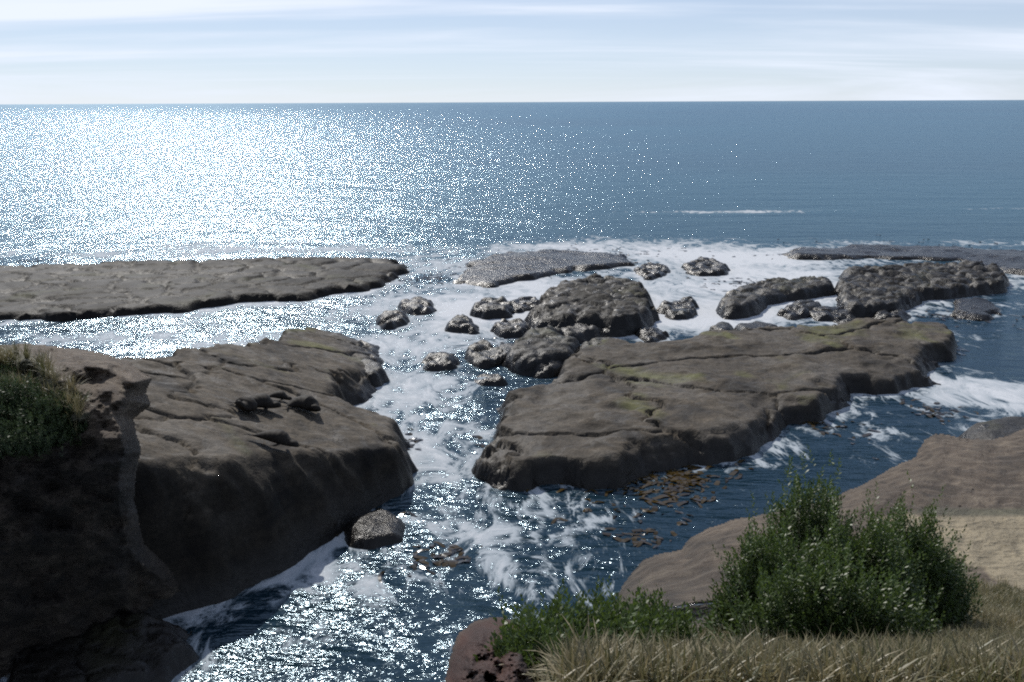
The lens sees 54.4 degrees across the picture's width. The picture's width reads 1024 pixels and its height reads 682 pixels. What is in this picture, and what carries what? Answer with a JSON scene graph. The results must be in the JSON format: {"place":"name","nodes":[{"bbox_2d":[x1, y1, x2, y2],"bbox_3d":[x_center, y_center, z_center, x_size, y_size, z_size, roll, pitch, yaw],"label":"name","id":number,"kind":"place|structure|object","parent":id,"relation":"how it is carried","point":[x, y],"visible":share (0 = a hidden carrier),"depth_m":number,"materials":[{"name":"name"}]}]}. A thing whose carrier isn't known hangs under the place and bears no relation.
{"place":"outdoors","nodes":[
{"label":"outdoors","id":0,"kind":"place"},
{"bbox_2d":[0,344,180,677],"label":"cliff","id":1,"kind":"structure","parent":0,"point":[78,557],"depth_m":24.11,"materials":[{"name":"brown stone"}]},
{"bbox_2d":[0,396,15,444],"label":"cliff scrub","id":2,"kind":"object","parent":1,"relation":"on","point":[4,416],"visible":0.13,"depth_m":22.89,"materials":[{"name":"green plant"}]},
{"bbox_2d":[0,360,29,382],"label":"cliff scrub","id":3,"kind":"object","parent":1,"relation":"on","point":[4,367],"visible":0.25,"depth_m":24.94,"materials":[{"name":"green plant"}]},
{"bbox_2d":[0,370,50,420],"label":"cliff scrub","id":4,"kind":"object","parent":1,"relation":"on","point":[19,393],"visible":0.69,"depth_m":23.34,"materials":[{"name":"green plant"}]},
{"bbox_2d":[0,410,80,460],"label":"cliff scrub","id":5,"kind":"object","parent":1,"relation":"on","point":[25,439],"visible":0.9,"depth_m":22.37,"materials":[{"name":"green plant"}]},
{"bbox_2d":[2,385,89,440],"bbox_3d":[-10.953,1.566,23.430,2.101,1.192,2.348,0,13,0],"label":"cliff scrub","id":6,"kind":"object","parent":1,"relation":"on","point":[42,404],"visible":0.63,"depth_m":23.00,"materials":[{"name":"green plant"}]},
{"bbox_2d":[0,334,92,434],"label":"cliff grass","id":7,"kind":"structure","parent":1,"relation":"on","point":[8,356],"depth_m":24.05,"materials":[{"name":"green plant"}]},
{"bbox_2d":[54,412,87,446],"bbox_3d":[-10.350,1.972,23.508,1.361,0.917,1.454,-11,17,-38],"label":"cliff scrub","id":8,"kind":"object","parent":1,"relation":"on","point":[79,425],"visible":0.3,"depth_m":23.12,"materials":[{"name":"green plant"}]},
{"bbox_2d":[0,100,1023,681],"bbox_3d":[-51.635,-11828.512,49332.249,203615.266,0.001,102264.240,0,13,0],"label":"sea","id":9,"kind":"structure","parent":0,"point":[448,188],"depth_m":103.53,"materials":[{"name":"liquid"}]},
{"bbox_2d":[5,613,198,681],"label":"rock","id":10,"kind":"object","parent":9,"relation":"in","point":[137,647],"visible":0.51,"depth_m":25.07,"materials":[{"name":"grey stone"}]},
{"bbox_2d":[0,257,409,321],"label":"reef","id":11,"kind":"object","parent":9,"relation":"in","point":[66,292],"visible":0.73,"depth_m":76.65},
{"bbox_2d":[120,327,418,618],"bbox_3d":[-15.177,2.233,42.097,28.680,6.608,42.240,0,13,0],"label":"rock shelf","id":12,"kind":"object","parent":9,"relation":"in","point":[227,508],"visible":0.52,"depth_m":32.89,"materials":[{"name":"grey stone"}]},
{"bbox_2d":[228,396,261,414],"bbox_3d":[-9.615,2.222,35.730,1.509,0.473,1.168,17,6,6],"label":"seal","id":13,"kind":"object","parent":12,"relation":"on","point":[247,404],"visible":1,"depth_m":35.53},
{"bbox_2d":[250,393,280,410],"bbox_3d":[-9.167,2.215,36.756,1.353,0.505,1.602,13,7,-23],"label":"seal","id":14,"kind":"object","parent":12,"relation":"on","point":[265,401],"visible":0.65,"depth_m":36.57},
{"bbox_2d":[244,429,298,446],"bbox_3d":[-7.858,3.085,32.804,1.855,0.435,1.314,17,6,6],"label":"fur seal","id":15,"kind":"object","parent":12,"relation":"on","point":[280,437],"visible":1,"depth_m":32.56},
{"bbox_2d":[269,391,291,400],"bbox_3d":[-9.141,2.178,38.817,0.699,0.394,1.003,8,16,31],"label":"seal","id":16,"kind":"object","parent":12,"relation":"on","point":[282,395],"visible":0.87,"depth_m":38.79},
{"bbox_2d":[282,395,320,411],"bbox_3d":[-7.891,2.384,38.264,1.306,0.547,1.719,19,7,28],"label":"seal","id":17,"kind":"object","parent":12,"relation":"on","point":[308,403],"visible":1,"depth_m":38.06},
{"bbox_2d":[361,359,389,387],"bbox_3d":[-7.279,2.188,51.883,7.500,2.040,8.250,0,13,0],"label":"rock","id":18,"kind":"object","parent":12,"relation":"on","point":[377,376],"visible":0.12,"depth_m":51.03,"materials":[{"name":"grey stone"}]},
{"bbox_2d":[344,509,405,549],"bbox_3d":[-4.492,6.760,33.566,7.200,1.673,7.680,0,13,0],"label":"rock","id":19,"kind":"object","parent":9,"relation":"in","point":[376,529],"visible":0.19,"depth_m":32.73,"materials":[{"name":"grey stone"}]},
{"bbox_2d":[375,309,409,329],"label":"surf boulder","id":20,"kind":"object","parent":9,"relation":"in","point":[391,319],"visible":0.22,"depth_m":64.48,"materials":[{"name":"grey stone"}]},
{"bbox_2d":[397,296,436,315],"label":"surf boulder","id":21,"kind":"object","parent":9,"relation":"in","point":[416,305],"visible":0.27,"depth_m":68.52,"materials":[{"name":"grey stone"}]},
{"bbox_2d":[421,352,459,370],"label":"surf boulder","id":22,"kind":"object","parent":9,"relation":"in","point":[438,361],"visible":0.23,"depth_m":54.07,"materials":[{"name":"grey stone"}]},
{"bbox_2d":[444,314,479,334],"bbox_3d":[-3.223,-0.529,63.573,7.200,1.806,8.550,0,13,0],"label":"surf boulder","id":23,"kind":"object","parent":9,"relation":"in","point":[463,323],"visible":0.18,"depth_m":62.40,"materials":[{"name":"grey stone"}]},
{"bbox_2d":[464,339,505,368],"bbox_3d":[-1.507,1.235,56.134,7.650,1.839,9.750,0,13,0],"label":"boulder","id":24,"kind":"object","parent":9,"relation":"in","point":[482,354],"visible":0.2,"depth_m":55.08,"materials":[{"name":"grey stone"}]},
{"bbox_2d":[474,374,507,385],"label":"surf boulder","id":25,"kind":"object","parent":9,"relation":"in","point":[496,380],"visible":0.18,"depth_m":50.63,"materials":[{"name":"grey stone"}]},
{"bbox_2d":[470,296,514,319],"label":"surf boulder","id":26,"kind":"object","parent":9,"relation":"in","point":[490,308],"visible":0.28,"depth_m":66.92,"materials":[{"name":"grey stone"}]},
{"bbox_2d":[490,318,531,337],"bbox_3d":[0.067,-0.299,62.566,7.650,1.784,9.000,0,13,0],"label":"surf boulder","id":27,"kind":"object","parent":9,"relation":"in","point":[513,328],"visible":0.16,"depth_m":61.57,"materials":[{"name":"grey stone"}]},
{"bbox_2d":[1,238,1023,582],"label":"bull kelp","id":28,"kind":"object","parent":9,"relation":"on","point":[683,480],"visible":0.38,"depth_m":37.03},
{"bbox_2d":[508,296,538,312],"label":"surf boulder","id":29,"kind":"object","parent":9,"relation":"in","point":[523,304],"visible":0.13,"depth_m":69.60,"materials":[{"name":"grey stone"}]},
{"bbox_2d":[501,325,579,375],"bbox_3d":[1.765,0.901,56.287,9.150,2.397,13.050,0,13,0],"label":"boulder","id":30,"kind":"object","parent":9,"relation":"in","point":[529,351],"visible":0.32,"depth_m":54.17,"materials":[{"name":"grey stone"}]},
{"bbox_2d":[453,249,637,287],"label":"reef","id":31,"kind":"object","parent":9,"relation":"in","point":[497,270],"visible":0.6,"depth_m":85.48},
{"bbox_2d":[531,359,562,378],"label":"surf boulder","id":32,"kind":"object","parent":9,"relation":"in","point":[550,369],"visible":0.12,"depth_m":52.18,"materials":[{"name":"grey stone"}]},
{"bbox_2d":[524,273,659,335],"bbox_3d":[5.689,-2.463,69.362,14.200,2.826,22.000,0,13,0],"label":"boulder","id":33,"kind":"object","parent":9,"relation":"in","point":[612,304],"visible":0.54,"depth_m":64.80,"materials":[{"name":"grey stone"}]},
{"bbox_2d":[597,326,626,337],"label":"surf boulder","id":34,"kind":"object","parent":9,"relation":"in","point":[618,333],"visible":0.09,"depth_m":60.92,"materials":[{"name":"grey stone"}]},
{"bbox_2d":[633,262,670,279],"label":"surf boulder","id":35,"kind":"object","parent":9,"relation":"in","point":[649,271],"visible":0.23,"depth_m":83.61,"materials":[{"name":"grey stone"}]},
{"bbox_2d":[635,327,669,342],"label":"surf boulder","id":36,"kind":"object","parent":9,"relation":"in","point":[649,334],"visible":0.12,"depth_m":60.46,"materials":[{"name":"grey stone"}]},
{"bbox_2d":[656,296,698,319],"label":"surf boulder","id":37,"kind":"object","parent":9,"relation":"in","point":[683,308],"visible":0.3,"depth_m":67.38,"materials":[{"name":"grey stone"}]},
{"bbox_2d":[471,318,940,491],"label":"slab","id":38,"kind":"structure","parent":9,"relation":"in","point":[611,413],"depth_m":45.27,"materials":[{"name":"grey stone"}]},
{"bbox_2d":[499,343,513,356],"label":"boulder","id":39,"kind":"object","parent":38,"relation":"on","point":[505,347],"visible":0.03,"depth_m":56.50,"materials":[{"name":"grey stone"}]},
{"bbox_2d":[561,323,607,343],"bbox_3d":[3.739,-0.124,61.418,8.250,1.970,10.200,0,13,0],"label":"boulder","id":40,"kind":"object","parent":38,"relation":"on","point":[581,333],"visible":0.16,"depth_m":60.14,"materials":[{"name":"grey stone"}]},
{"bbox_2d":[579,337,617,350],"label":"boulder","id":41,"kind":"object","parent":38,"relation":"on","point":[595,341],"visible":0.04,"depth_m":56.26,"materials":[{"name":"grey stone"}]},
{"bbox_2d":[681,256,730,275],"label":"surf boulder","id":42,"kind":"object","parent":9,"relation":"in","point":[702,266],"visible":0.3,"depth_m":84.17,"materials":[{"name":"grey stone"}]},
{"bbox_2d":[709,321,733,330],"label":"rock","id":43,"kind":"object","parent":9,"relation":"in","point":[722,325],"visible":0.07,"depth_m":61.83,"materials":[{"name":"grey stone"}]},
{"bbox_2d":[445,429,1023,681],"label":"headland","id":44,"kind":"structure","parent":9,"relation":"in","point":[982,495],"depth_m":16.65,"materials":[{"name":"brown stone"}]},
{"bbox_2d":[473,601,621,681],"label":"hebe","id":45,"kind":"object","parent":44,"relation":"on","point":[523,635],"visible":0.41,"depth_m":2.99,"materials":[{"name":"green plant"}]},
{"bbox_2d":[486,575,678,648],"bbox_3d":[0.260,1.046,3.409,0.792,0.549,0.820,0,13,0],"label":"hebe","id":46,"kind":"object","parent":44,"relation":"on","point":[611,621],"visible":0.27,"depth_m":3.44,"materials":[{"name":"green plant"}]},
{"bbox_2d":[595,585,722,645],"bbox_3d":[0.591,1.253,4.165,0.652,0.528,0.702,0,13,0],"label":"hebe","id":47,"kind":"object","parent":44,"relation":"on","point":[683,617],"visible":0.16,"depth_m":4.11,"materials":[{"name":"green plant"}]},
{"bbox_2d":[692,491,829,634],"bbox_3d":[1.285,1.253,5.006,0.653,0.935,0.719,10,17,37],"label":"hebe bush","id":48,"kind":"object","parent":44,"relation":"on","point":[745,574],"visible":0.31,"depth_m":4.94,"materials":[{"name":"green plant"}]},
{"bbox_2d":[727,444,880,571],"bbox_3d":[1.796,1.254,6.006,0.980,1.406,0.912,0,13,0],"label":"hebe bush","id":49,"kind":"object","parent":44,"relation":"on","point":[804,521],"visible":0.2,"depth_m":5.91,"materials":[{"name":"green plant"}]},
{"bbox_2d":[704,539,945,645],"bbox_3d":[1.432,1.210,4.399,1.130,0.736,0.608,0,13,0],"label":"hebe bush","id":50,"kind":"object","parent":44,"relation":"on","point":[848,602],"visible":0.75,"depth_m":4.34,"materials":[{"name":"green plant"}]},
{"bbox_2d":[789,488,945,637],"bbox_3d":[1.809,1.253,5.096,0.976,0.988,0.770,0,13,0],"label":"hebe bush","id":51,"kind":"object","parent":44,"relation":"on","point":[891,554],"visible":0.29,"depth_m":5.01,"materials":[{"name":"green plant"}]},
{"bbox_2d":[851,470,983,629],"bbox_3d":[2.354,1.357,5.984,0.996,1.196,0.944,9,16,33],"label":"hebe bush","id":52,"kind":"object","parent":44,"relation":"on","point":[937,568],"visible":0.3,"depth_m":5.86,"materials":[{"name":"green plant"}]},
{"bbox_2d":[942,547,976,620],"bbox_3d":[2.730,1.661,6.426,0.530,0.747,0.482,0,13,0],"label":"hebe bush","id":53,"kind":"object","parent":44,"relation":"on","point":[961,573],"visible":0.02,"depth_m":6.36,"materials":[{"name":"green plant"}]},
{"bbox_2d":[966,573,1008,585],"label":"headland tufts","id":54,"kind":"object","parent":44,"relation":"on","point":[992,580],"visible":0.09,"depth_m":9.86,"materials":[{"name":"beige plant"}]},
{"bbox_2d":[734,321,777,329],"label":"rock","id":55,"kind":"object","parent":9,"relation":"in","point":[752,325],"visible":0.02,"depth_m":61.90,"materials":[{"name":"grey stone"}]},
{"bbox_2d":[716,276,836,319],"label":"rock","id":56,"kind":"object","parent":9,"relation":"in","point":[749,300],"visible":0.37,"depth_m":71.60,"materials":[{"name":"grey stone"}]},
{"bbox_2d":[777,299,820,319],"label":"rock","id":57,"kind":"object","parent":9,"relation":"in","point":[797,310],"visible":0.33,"depth_m":66.74,"materials":[{"name":"grey stone"}]},
{"bbox_2d":[809,306,857,321],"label":"rock","id":58,"kind":"object","parent":9,"relation":"in","point":[825,313],"visible":0.14,"depth_m":65.82,"materials":[{"name":"grey stone"}]},
{"bbox_2d":[829,313,855,325],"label":"surf boulder","id":59,"kind":"object","parent":9,"relation":"in","point":[849,317],"visible":0.05,"depth_m":64.68,"materials":[{"name":"grey stone"}]},
{"bbox_2d":[873,308,911,321],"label":"surf boulder","id":60,"kind":"object","parent":9,"relation":"in","point":[903,314],"visible":0.14,"depth_m":65.35,"materials":[{"name":"grey stone"}]},
{"bbox_2d":[782,244,1023,275],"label":"reef","id":61,"kind":"object","parent":9,"relation":"in","point":[1011,261],"visible":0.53,"depth_m":90.98},
{"bbox_2d":[834,260,1009,317],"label":"rock","id":62,"kind":"object","parent":9,"relation":"in","point":[867,291],"visible":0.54,"depth_m":73.92,"materials":[{"name":"grey stone"}]},
{"bbox_2d":[911,321,957,361],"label":"slab","id":63,"kind":"structure","parent":9,"relation":"in","point":[940,343],"depth_m":55.97,"materials":[{"name":"grey stone"}]},
{"bbox_2d":[949,297,1001,320],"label":"rock","id":64,"kind":"object","parent":9,"relation":"in","point":[978,308],"visible":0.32,"depth_m":67.03,"materials":[{"name":"grey stone"}]},
{"bbox_2d":[959,416,1023,439],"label":"edge rock","id":65,"kind":"object","parent":9,"relation":"in","point":[996,428],"visible":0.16,"depth_m":40.63,"materials":[{"name":"grey stone"}]},
{"bbox_2d":[0,0,1023,103],"label":"sky","id":66,"kind":"structure","parent":0,"point":[52,51],"materials":[{"name":"white"}]},
{"bbox_2d":[494,573,1023,681],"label":"headland grass","id":67,"kind":"structure","parent":0,"point":[988,646],"depth_m":1.83,"materials":[{"name":"beige plant"}]}
]}

